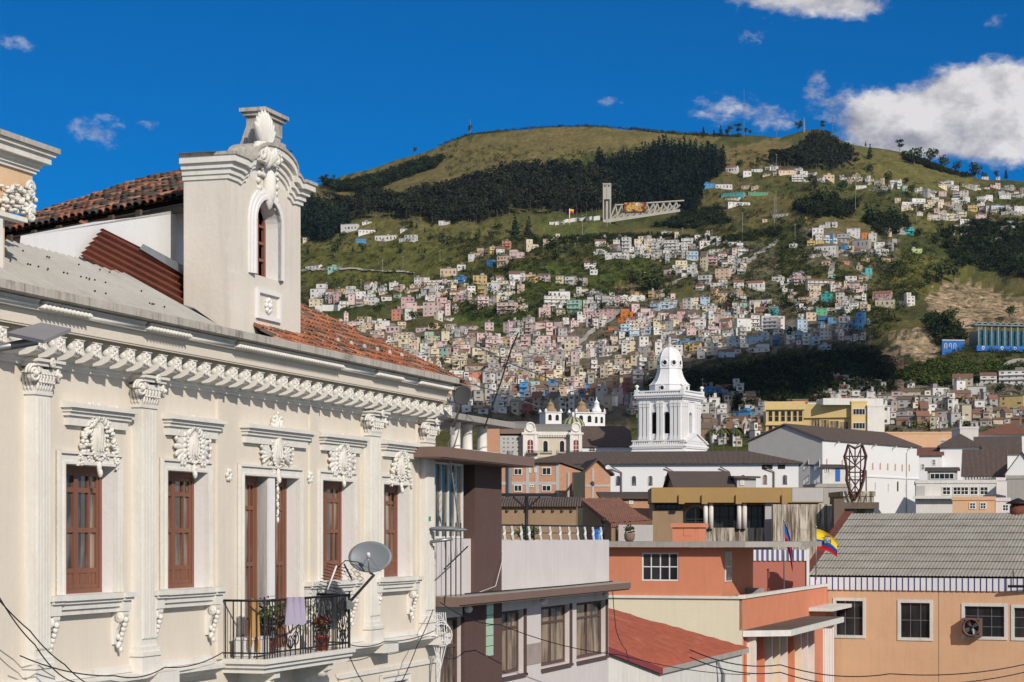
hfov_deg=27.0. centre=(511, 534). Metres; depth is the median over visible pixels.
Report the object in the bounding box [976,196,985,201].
hillside house
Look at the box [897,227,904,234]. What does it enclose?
hillside house
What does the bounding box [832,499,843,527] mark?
dark pier
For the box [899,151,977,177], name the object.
ridge grove
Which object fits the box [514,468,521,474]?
window
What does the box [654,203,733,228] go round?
monument grove
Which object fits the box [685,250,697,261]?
hillside house
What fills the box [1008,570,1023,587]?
flood lamp bar
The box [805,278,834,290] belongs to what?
hillside house
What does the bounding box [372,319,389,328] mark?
hillside house
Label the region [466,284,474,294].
hillside house
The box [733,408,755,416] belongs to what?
hillside house
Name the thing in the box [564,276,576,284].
hillside house
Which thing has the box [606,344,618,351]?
hillside house
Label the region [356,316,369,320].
hillside house
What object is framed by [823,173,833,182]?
hillside house
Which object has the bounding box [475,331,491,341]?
hillside house
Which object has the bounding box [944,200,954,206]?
hillside house
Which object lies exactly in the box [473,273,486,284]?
hillside house
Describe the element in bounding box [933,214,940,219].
hillside house
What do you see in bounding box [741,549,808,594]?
salmon terrace
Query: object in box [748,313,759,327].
hillside house
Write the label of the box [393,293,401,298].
hillside house
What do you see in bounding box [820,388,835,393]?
hillside house
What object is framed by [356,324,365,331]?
hillside house
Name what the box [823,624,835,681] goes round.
pillar
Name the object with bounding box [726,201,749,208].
hillside house
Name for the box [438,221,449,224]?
hillside house
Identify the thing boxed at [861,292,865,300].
hillside house
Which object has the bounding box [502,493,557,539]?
clothes post
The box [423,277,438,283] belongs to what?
hillside house
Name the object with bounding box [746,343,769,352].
hillside house
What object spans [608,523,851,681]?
orange building
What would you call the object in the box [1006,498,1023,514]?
roof vent
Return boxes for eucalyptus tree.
[726,126,733,132]
[733,123,741,131]
[805,174,817,193]
[849,152,859,162]
[895,139,903,151]
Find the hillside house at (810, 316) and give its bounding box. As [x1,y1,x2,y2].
[804,310,815,320]
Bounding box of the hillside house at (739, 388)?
[730,385,743,394]
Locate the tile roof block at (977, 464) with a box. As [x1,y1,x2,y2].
[961,449,1006,479]
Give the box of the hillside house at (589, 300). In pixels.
[583,297,594,306]
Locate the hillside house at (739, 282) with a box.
[733,280,743,288]
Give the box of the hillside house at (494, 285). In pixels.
[487,281,499,291]
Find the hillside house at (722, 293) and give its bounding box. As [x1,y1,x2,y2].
[718,291,733,296]
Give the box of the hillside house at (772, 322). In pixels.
[762,316,780,331]
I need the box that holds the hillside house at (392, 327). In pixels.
[386,323,401,332]
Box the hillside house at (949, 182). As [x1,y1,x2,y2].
[939,179,953,185]
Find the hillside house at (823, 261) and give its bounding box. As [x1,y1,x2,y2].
[821,260,829,264]
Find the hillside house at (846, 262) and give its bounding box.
[837,260,849,264]
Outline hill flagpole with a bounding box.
[569,209,573,224]
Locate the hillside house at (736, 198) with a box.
[725,197,740,200]
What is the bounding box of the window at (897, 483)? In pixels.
[896,480,898,490]
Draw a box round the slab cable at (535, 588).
[464,581,612,593]
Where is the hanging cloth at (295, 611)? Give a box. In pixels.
[284,597,305,625]
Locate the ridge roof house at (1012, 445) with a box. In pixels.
[973,436,1021,469]
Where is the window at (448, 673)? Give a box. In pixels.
[440,617,456,681]
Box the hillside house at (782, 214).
[773,213,788,217]
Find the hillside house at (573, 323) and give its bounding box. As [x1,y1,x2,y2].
[569,318,578,327]
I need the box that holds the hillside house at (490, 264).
[487,259,494,266]
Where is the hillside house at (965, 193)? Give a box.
[960,189,968,196]
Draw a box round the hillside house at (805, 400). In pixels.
[787,399,807,403]
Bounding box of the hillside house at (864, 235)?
[861,231,867,238]
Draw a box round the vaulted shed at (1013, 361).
[1002,358,1023,366]
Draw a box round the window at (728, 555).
[725,551,731,581]
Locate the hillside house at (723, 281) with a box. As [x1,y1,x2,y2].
[710,279,727,289]
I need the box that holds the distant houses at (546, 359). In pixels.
[315,167,1023,446]
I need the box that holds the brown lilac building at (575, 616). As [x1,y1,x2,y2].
[413,412,630,681]
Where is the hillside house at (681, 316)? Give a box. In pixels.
[668,311,685,322]
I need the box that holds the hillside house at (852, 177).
[851,176,862,181]
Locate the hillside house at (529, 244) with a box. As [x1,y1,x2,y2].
[525,239,538,251]
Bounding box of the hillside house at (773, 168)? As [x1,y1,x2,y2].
[765,166,777,170]
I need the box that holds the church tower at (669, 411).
[630,337,708,450]
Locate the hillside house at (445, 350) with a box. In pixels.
[438,345,450,356]
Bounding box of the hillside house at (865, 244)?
[852,238,870,249]
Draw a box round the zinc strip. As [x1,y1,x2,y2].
[140,244,182,273]
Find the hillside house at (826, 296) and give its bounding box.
[821,291,832,301]
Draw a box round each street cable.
[0,598,74,681]
[0,601,84,681]
[20,652,222,677]
[350,631,432,646]
[401,610,432,681]
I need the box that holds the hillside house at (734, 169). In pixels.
[726,165,738,173]
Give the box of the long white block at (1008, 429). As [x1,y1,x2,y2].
[978,423,1023,452]
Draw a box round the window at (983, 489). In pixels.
[980,486,987,494]
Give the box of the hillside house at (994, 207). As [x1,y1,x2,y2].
[990,205,1003,210]
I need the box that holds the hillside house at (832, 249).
[814,245,837,257]
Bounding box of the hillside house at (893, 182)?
[890,179,896,187]
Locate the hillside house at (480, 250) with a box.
[473,248,484,257]
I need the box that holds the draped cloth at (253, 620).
[250,599,260,652]
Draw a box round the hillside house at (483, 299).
[477,295,488,308]
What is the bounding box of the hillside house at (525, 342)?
[521,334,530,349]
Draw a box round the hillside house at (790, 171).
[777,169,794,174]
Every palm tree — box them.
[706,429,717,436]
[716,428,730,450]
[728,427,743,450]
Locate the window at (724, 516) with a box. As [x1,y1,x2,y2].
[713,505,736,527]
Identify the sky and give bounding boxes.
[0,0,1023,220]
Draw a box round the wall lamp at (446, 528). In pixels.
[429,516,467,543]
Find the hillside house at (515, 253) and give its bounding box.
[509,249,523,258]
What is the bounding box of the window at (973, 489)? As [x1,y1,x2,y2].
[970,486,977,494]
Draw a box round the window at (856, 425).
[853,422,864,428]
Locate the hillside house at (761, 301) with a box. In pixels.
[750,299,771,304]
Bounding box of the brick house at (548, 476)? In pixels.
[502,451,583,496]
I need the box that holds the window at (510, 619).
[502,608,527,680]
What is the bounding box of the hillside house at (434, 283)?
[424,282,438,284]
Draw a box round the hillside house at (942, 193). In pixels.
[938,191,946,196]
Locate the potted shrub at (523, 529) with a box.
[514,523,538,539]
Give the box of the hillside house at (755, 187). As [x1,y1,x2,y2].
[751,185,758,190]
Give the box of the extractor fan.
[962,618,981,636]
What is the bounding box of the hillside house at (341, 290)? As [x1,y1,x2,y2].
[335,287,344,294]
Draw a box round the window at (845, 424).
[839,421,848,428]
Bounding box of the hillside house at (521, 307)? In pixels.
[517,303,527,310]
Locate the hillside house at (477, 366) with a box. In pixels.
[464,364,487,370]
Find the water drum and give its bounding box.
[592,528,600,539]
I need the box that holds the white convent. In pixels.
[535,451,819,491]
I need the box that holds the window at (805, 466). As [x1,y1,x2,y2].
[803,459,808,470]
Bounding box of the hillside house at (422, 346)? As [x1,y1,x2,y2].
[419,343,431,353]
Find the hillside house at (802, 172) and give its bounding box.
[798,171,807,176]
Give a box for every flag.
[783,520,792,588]
[815,526,836,579]
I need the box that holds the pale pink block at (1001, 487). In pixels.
[979,477,1005,497]
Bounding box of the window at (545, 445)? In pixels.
[542,440,548,451]
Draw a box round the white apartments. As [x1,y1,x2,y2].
[913,480,997,512]
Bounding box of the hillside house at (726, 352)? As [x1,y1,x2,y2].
[718,349,734,357]
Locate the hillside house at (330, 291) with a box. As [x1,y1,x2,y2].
[325,289,334,295]
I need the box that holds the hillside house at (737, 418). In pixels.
[728,417,750,421]
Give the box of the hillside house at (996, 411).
[992,407,1006,416]
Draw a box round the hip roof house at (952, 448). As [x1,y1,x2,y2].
[937,434,981,479]
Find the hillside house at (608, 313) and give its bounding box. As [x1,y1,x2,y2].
[598,308,615,318]
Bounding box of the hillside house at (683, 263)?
[675,260,686,269]
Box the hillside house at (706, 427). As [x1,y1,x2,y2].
[701,422,712,441]
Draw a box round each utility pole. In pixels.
[855,177,855,208]
[916,193,916,222]
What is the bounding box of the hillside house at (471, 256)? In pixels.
[468,252,474,261]
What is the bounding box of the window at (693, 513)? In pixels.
[683,504,702,522]
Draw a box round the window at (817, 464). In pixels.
[814,460,819,470]
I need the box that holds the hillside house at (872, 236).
[869,231,876,241]
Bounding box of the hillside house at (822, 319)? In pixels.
[817,316,826,327]
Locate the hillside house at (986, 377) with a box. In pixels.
[979,372,996,383]
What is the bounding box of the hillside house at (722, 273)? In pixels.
[715,267,730,278]
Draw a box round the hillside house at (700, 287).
[696,284,704,289]
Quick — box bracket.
[433,612,451,681]
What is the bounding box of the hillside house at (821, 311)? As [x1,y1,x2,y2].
[813,306,826,317]
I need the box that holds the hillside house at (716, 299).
[711,296,721,302]
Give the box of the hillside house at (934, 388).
[927,384,949,394]
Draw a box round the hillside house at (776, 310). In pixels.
[768,305,778,315]
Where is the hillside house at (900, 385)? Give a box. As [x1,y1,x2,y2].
[888,383,903,390]
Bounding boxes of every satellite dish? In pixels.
[321,586,347,622]
[347,541,391,608]
[450,385,471,434]
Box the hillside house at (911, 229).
[905,227,913,235]
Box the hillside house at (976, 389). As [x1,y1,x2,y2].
[968,383,985,396]
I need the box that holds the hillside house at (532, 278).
[527,276,538,282]
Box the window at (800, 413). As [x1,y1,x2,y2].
[798,411,802,421]
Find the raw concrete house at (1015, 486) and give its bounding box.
[1006,475,1023,505]
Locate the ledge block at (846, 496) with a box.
[828,491,874,513]
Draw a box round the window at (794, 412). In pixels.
[793,411,796,421]
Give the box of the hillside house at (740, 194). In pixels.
[721,192,744,197]
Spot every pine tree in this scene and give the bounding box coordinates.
[511,214,519,235]
[523,216,532,238]
[866,144,873,158]
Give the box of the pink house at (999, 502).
[995,498,1010,512]
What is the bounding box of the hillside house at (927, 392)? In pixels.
[924,390,930,394]
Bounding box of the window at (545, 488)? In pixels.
[542,485,550,491]
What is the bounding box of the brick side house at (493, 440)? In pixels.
[487,429,499,452]
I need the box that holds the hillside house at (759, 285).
[745,280,764,290]
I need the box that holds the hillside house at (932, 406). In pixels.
[917,399,936,413]
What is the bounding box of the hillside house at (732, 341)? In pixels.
[727,336,740,346]
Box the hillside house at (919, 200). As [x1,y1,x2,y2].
[900,198,925,206]
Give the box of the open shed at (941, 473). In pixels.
[925,467,959,479]
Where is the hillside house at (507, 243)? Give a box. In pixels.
[502,239,510,248]
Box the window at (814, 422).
[811,419,819,425]
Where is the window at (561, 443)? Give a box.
[559,440,564,451]
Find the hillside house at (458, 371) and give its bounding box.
[447,368,463,373]
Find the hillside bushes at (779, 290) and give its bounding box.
[300,143,1023,431]
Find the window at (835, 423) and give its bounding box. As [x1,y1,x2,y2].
[830,420,838,427]
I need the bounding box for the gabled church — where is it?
[745,423,921,513]
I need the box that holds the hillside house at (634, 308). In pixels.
[629,304,639,312]
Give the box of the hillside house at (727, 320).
[719,318,731,326]
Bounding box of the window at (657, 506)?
[655,504,681,509]
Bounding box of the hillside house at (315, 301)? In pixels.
[309,297,323,306]
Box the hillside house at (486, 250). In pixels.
[484,248,489,254]
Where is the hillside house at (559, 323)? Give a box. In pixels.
[554,321,563,327]
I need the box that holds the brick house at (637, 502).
[596,492,648,520]
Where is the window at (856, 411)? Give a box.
[853,408,864,414]
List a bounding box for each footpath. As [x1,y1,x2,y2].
[300,267,413,272]
[579,307,622,344]
[655,247,724,298]
[750,238,778,259]
[823,249,844,277]
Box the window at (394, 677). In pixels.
[379,671,411,681]
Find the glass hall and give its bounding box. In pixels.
[965,322,1023,353]
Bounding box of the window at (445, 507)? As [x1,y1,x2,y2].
[435,461,462,537]
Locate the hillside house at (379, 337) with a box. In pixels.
[376,335,383,341]
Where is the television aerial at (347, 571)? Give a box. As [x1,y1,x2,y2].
[317,560,363,591]
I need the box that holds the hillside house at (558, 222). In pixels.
[549,221,563,224]
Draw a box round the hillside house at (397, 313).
[392,306,402,320]
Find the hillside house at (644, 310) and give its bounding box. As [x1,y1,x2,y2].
[634,308,650,315]
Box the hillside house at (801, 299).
[798,297,809,303]
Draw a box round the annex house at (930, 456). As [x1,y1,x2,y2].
[917,447,943,479]
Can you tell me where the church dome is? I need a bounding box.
[562,412,584,425]
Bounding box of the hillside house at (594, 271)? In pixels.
[590,268,597,274]
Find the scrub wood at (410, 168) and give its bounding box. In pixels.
[316,153,445,191]
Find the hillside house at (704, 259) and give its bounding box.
[700,251,707,270]
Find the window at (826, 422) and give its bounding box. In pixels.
[820,419,829,426]
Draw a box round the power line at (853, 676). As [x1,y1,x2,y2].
[690,649,1023,676]
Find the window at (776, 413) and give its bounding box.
[774,411,778,421]
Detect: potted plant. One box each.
[259,596,284,653]
[314,615,332,650]
[623,523,634,541]
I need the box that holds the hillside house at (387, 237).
[375,234,397,240]
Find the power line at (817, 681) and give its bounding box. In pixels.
[690,657,1023,681]
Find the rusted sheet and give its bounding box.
[81,228,182,303]
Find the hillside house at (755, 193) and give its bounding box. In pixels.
[747,191,767,195]
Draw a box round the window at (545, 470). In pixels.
[542,467,550,474]
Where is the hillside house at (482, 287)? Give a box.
[478,283,486,295]
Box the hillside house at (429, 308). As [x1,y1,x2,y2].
[423,300,440,315]
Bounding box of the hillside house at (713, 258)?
[708,255,717,264]
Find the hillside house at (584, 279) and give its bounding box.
[577,277,587,285]
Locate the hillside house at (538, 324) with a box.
[535,320,547,329]
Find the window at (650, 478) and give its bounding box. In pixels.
[648,475,652,485]
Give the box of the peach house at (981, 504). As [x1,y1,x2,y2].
[952,496,1008,512]
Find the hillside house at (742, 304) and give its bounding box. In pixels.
[740,303,747,310]
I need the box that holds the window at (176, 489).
[159,458,213,589]
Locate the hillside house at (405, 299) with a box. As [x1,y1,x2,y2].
[401,295,414,308]
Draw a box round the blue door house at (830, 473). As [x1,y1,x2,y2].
[807,464,852,483]
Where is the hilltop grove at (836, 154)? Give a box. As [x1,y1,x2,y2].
[768,129,854,172]
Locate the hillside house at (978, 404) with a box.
[973,400,984,410]
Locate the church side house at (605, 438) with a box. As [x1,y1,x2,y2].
[581,426,631,451]
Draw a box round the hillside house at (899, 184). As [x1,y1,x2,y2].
[897,179,901,188]
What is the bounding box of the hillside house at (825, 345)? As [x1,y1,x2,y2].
[817,343,830,350]
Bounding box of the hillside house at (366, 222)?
[362,220,371,224]
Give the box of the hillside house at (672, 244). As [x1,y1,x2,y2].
[664,238,678,252]
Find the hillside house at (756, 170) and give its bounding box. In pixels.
[751,169,762,171]
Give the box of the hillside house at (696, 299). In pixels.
[693,297,699,303]
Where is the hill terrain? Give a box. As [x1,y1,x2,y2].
[300,126,1023,450]
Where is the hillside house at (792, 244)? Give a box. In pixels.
[789,242,797,247]
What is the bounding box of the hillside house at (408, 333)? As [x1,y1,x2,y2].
[399,332,413,337]
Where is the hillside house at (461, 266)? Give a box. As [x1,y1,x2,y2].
[457,262,465,270]
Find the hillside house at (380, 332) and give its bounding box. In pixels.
[370,328,384,337]
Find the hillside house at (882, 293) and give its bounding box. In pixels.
[872,290,892,299]
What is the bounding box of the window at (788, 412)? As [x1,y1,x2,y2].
[787,411,790,421]
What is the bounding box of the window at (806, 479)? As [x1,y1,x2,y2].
[803,475,808,484]
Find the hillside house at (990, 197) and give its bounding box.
[984,195,992,201]
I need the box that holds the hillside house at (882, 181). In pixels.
[877,178,884,184]
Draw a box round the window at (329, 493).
[318,470,357,580]
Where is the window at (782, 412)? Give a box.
[781,411,784,421]
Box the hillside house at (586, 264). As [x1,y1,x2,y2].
[583,261,596,268]
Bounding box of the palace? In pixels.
[500,421,583,458]
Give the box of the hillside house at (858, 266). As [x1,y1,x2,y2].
[856,262,862,270]
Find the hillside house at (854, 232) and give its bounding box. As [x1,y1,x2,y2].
[847,227,859,238]
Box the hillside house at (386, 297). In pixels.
[380,295,391,300]
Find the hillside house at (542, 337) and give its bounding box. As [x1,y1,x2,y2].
[536,334,550,344]
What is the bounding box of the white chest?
[232,636,270,657]
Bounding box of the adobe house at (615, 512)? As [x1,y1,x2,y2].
[582,497,651,540]
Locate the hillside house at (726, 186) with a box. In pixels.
[715,183,731,189]
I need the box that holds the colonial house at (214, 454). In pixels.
[0,106,464,681]
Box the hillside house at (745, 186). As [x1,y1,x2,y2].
[741,185,749,188]
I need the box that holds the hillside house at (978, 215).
[975,213,986,218]
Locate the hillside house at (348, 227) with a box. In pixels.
[341,224,358,232]
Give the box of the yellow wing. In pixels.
[803,404,850,428]
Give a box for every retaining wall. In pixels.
[315,304,339,311]
[555,216,599,224]
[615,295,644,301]
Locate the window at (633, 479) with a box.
[631,475,636,485]
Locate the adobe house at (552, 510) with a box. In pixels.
[502,497,582,539]
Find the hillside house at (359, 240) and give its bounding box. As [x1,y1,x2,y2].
[355,238,365,242]
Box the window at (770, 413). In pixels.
[768,411,772,421]
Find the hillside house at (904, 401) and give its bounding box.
[897,396,914,407]
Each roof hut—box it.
[663,471,734,486]
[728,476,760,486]
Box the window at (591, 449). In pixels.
[589,447,594,451]
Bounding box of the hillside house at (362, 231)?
[358,228,375,236]
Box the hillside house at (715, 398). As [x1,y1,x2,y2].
[709,393,719,407]
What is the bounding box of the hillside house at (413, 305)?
[406,302,416,311]
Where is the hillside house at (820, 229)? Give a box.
[812,226,823,239]
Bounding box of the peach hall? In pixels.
[809,511,1023,681]
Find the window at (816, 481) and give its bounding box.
[813,476,818,485]
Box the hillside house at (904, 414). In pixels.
[896,410,914,420]
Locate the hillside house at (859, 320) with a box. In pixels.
[851,312,865,330]
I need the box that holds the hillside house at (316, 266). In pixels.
[306,264,322,268]
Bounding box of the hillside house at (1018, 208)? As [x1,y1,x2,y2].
[1013,205,1023,213]
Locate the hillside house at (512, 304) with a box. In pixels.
[497,300,517,314]
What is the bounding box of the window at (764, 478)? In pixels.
[762,474,767,484]
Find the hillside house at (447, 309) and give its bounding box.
[444,300,449,315]
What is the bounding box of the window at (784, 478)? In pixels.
[782,474,787,484]
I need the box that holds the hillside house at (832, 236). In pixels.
[827,234,834,242]
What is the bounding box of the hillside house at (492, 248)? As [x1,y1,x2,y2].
[490,245,495,253]
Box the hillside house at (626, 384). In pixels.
[621,378,630,390]
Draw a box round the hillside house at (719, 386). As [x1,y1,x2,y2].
[715,384,732,387]
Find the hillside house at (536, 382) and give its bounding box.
[527,381,539,384]
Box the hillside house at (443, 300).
[435,297,446,308]
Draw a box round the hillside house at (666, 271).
[663,268,671,275]
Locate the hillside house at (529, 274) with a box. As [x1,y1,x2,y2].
[526,272,535,278]
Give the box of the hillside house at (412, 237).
[399,234,417,241]
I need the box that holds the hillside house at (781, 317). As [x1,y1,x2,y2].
[760,314,784,328]
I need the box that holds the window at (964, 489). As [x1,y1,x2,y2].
[960,486,968,494]
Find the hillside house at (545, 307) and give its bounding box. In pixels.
[536,304,550,316]
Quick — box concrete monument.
[603,183,683,222]
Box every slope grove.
[791,193,861,218]
[861,209,911,235]
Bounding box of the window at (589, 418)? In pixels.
[587,415,591,421]
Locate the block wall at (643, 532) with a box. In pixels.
[618,525,652,540]
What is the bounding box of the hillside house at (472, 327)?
[464,325,478,329]
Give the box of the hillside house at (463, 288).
[458,287,466,292]
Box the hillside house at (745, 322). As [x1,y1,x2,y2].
[735,318,751,330]
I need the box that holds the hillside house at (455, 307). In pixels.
[452,304,458,313]
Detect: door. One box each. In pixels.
[275,478,286,647]
[835,468,839,480]
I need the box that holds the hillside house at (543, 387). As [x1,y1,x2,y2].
[534,385,547,391]
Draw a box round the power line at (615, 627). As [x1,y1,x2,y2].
[612,591,630,664]
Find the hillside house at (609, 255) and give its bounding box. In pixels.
[605,252,629,259]
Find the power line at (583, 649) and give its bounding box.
[440,602,749,674]
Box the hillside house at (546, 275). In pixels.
[537,273,550,281]
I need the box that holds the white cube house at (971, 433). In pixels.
[951,427,978,439]
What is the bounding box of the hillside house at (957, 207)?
[953,204,961,213]
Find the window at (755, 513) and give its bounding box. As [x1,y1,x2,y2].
[747,505,763,527]
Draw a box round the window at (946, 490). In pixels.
[942,486,950,494]
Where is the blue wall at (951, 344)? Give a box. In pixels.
[942,340,964,354]
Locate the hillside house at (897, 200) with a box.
[893,198,900,202]
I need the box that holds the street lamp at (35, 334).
[0,322,70,351]
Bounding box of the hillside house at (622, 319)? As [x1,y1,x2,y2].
[618,316,627,324]
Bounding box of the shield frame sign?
[830,444,878,508]
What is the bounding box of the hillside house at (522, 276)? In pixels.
[520,271,525,281]
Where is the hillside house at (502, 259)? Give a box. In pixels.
[497,253,509,267]
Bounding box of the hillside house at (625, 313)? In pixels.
[621,309,633,316]
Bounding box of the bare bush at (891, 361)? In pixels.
[877,353,902,369]
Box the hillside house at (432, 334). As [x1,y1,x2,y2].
[424,331,439,339]
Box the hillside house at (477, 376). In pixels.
[466,368,482,382]
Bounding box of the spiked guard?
[443,440,467,596]
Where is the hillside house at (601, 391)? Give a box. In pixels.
[596,382,606,404]
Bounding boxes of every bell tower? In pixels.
[538,400,562,423]
[567,399,595,425]
[588,397,605,425]
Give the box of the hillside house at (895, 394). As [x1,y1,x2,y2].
[887,391,902,405]
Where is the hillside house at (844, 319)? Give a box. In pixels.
[839,314,849,327]
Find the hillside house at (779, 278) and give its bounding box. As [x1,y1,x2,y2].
[772,275,784,281]
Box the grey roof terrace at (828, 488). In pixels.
[803,484,851,503]
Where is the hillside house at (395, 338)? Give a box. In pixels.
[391,332,398,341]
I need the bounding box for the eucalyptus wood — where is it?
[322,158,624,226]
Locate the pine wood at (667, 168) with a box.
[593,134,726,211]
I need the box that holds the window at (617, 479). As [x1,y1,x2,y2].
[615,475,620,485]
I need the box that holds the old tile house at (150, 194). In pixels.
[4,148,291,264]
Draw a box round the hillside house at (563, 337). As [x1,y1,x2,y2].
[557,334,579,346]
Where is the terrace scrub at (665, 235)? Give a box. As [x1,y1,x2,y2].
[532,225,785,244]
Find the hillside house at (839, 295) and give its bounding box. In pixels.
[836,291,844,302]
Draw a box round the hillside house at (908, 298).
[904,292,914,306]
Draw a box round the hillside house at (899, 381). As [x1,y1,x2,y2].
[888,379,903,388]
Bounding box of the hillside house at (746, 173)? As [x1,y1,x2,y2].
[742,170,750,177]
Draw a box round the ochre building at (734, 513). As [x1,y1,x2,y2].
[648,487,823,595]
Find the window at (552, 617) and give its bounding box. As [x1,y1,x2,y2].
[541,603,573,671]
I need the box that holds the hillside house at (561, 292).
[548,289,569,299]
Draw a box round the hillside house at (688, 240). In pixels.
[681,237,693,245]
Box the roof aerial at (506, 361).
[470,332,570,428]
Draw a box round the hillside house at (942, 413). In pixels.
[932,407,947,420]
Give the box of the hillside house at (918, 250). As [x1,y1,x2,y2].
[909,247,921,252]
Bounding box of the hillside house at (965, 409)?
[959,399,971,420]
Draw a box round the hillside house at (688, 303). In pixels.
[683,298,694,308]
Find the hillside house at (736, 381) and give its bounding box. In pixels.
[732,378,743,389]
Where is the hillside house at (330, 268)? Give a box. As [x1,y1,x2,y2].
[327,265,341,273]
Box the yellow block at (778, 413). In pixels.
[765,401,804,430]
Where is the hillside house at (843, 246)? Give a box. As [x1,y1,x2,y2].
[840,243,846,250]
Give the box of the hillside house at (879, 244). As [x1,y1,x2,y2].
[874,241,884,248]
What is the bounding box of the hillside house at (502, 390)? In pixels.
[493,388,505,396]
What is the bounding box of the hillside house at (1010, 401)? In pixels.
[1000,393,1023,410]
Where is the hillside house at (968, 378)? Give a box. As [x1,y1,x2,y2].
[952,373,973,389]
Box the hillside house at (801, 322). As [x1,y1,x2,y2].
[795,317,807,331]
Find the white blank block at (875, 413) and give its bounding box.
[816,391,884,431]
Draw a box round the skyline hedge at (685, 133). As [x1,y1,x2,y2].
[438,123,740,145]
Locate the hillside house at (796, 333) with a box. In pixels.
[791,329,802,341]
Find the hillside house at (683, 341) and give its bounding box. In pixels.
[678,339,695,349]
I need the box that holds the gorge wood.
[685,346,901,409]
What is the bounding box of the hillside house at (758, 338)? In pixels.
[745,332,769,344]
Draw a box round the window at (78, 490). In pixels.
[55,450,123,594]
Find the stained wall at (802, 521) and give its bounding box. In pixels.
[771,504,831,559]
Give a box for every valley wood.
[895,356,1023,386]
[936,216,1023,276]
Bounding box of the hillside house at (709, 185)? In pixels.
[703,182,714,188]
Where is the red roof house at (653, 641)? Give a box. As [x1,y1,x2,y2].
[608,608,748,681]
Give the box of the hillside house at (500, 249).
[495,246,504,253]
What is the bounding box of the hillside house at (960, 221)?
[958,219,968,223]
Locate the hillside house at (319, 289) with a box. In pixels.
[310,283,327,298]
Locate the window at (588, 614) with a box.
[576,599,608,663]
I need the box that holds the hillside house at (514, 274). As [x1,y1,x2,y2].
[508,271,524,281]
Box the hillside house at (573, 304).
[567,298,581,312]
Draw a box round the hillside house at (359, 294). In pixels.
[356,291,365,298]
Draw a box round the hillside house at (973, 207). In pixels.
[968,204,977,211]
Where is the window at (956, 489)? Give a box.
[953,486,960,494]
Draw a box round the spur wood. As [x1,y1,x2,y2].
[923,310,968,346]
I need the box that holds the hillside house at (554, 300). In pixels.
[543,296,567,305]
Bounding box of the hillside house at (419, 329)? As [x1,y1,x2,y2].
[415,327,427,332]
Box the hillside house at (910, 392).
[900,389,920,396]
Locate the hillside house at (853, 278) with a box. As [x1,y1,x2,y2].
[844,276,856,281]
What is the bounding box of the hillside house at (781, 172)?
[778,169,795,175]
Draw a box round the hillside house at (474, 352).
[471,344,486,358]
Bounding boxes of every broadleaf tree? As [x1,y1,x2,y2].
[327,239,340,255]
[339,231,346,237]
[362,207,369,218]
[371,302,384,317]
[408,311,418,322]
[427,235,433,243]
[429,322,436,328]
[438,232,451,248]
[439,357,446,365]
[474,232,480,238]
[493,222,502,232]
[543,243,553,254]
[546,236,559,249]
[550,246,561,258]
[563,243,571,251]
[629,271,639,283]
[641,269,661,290]
[651,274,666,292]
[661,283,672,294]
[725,292,740,302]
[735,160,743,165]
[755,156,763,163]
[784,326,796,334]
[794,217,806,231]
[795,121,802,131]
[800,194,811,203]
[814,185,830,200]
[836,179,848,198]
[863,164,872,174]
[863,203,882,222]
[883,170,891,179]
[886,206,904,221]
[891,259,902,269]
[907,147,923,165]
[907,184,916,195]
[915,228,922,233]
[923,148,938,160]
[931,232,941,244]
[933,259,951,285]
[938,155,949,166]
[938,307,959,323]
[948,264,960,283]
[952,161,961,169]
[969,162,982,177]
[983,235,994,243]
[994,383,1005,397]
[1002,227,1014,240]
[1005,305,1015,319]
[1013,252,1023,260]
[1014,382,1022,392]
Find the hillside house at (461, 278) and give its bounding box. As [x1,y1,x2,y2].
[454,275,465,282]
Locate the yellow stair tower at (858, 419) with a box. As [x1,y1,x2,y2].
[850,401,867,430]
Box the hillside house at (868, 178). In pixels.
[865,175,870,184]
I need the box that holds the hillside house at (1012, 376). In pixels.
[998,367,1023,385]
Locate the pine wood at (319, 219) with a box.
[300,193,351,240]
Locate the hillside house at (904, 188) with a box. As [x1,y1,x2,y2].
[902,185,907,190]
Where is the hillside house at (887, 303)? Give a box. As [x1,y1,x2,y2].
[875,298,894,307]
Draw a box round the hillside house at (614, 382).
[606,376,619,390]
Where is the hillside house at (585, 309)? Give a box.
[583,305,593,315]
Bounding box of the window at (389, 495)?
[381,474,412,577]
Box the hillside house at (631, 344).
[626,338,637,352]
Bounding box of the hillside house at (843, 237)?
[837,232,849,243]
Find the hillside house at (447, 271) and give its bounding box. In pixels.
[440,267,457,276]
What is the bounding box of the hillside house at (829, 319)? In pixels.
[827,317,836,324]
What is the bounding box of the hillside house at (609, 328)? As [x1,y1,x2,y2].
[606,326,617,329]
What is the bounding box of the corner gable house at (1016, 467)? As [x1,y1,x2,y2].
[1003,451,1023,497]
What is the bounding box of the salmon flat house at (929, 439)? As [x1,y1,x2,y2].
[885,432,951,446]
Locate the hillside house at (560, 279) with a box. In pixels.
[556,275,563,283]
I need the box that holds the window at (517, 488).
[514,485,521,491]
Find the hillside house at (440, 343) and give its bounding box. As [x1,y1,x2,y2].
[433,341,446,347]
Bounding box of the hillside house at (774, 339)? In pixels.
[770,333,779,345]
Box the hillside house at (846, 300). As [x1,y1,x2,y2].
[843,296,850,305]
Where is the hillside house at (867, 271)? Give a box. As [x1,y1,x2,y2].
[858,268,871,278]
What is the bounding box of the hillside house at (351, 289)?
[345,286,359,296]
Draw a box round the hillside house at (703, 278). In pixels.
[698,274,712,284]
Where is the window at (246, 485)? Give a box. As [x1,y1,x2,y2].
[237,464,303,648]
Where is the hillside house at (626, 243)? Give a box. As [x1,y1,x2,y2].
[622,236,630,251]
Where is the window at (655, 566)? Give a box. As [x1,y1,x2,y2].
[642,553,677,580]
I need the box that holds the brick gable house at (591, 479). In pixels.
[572,458,614,539]

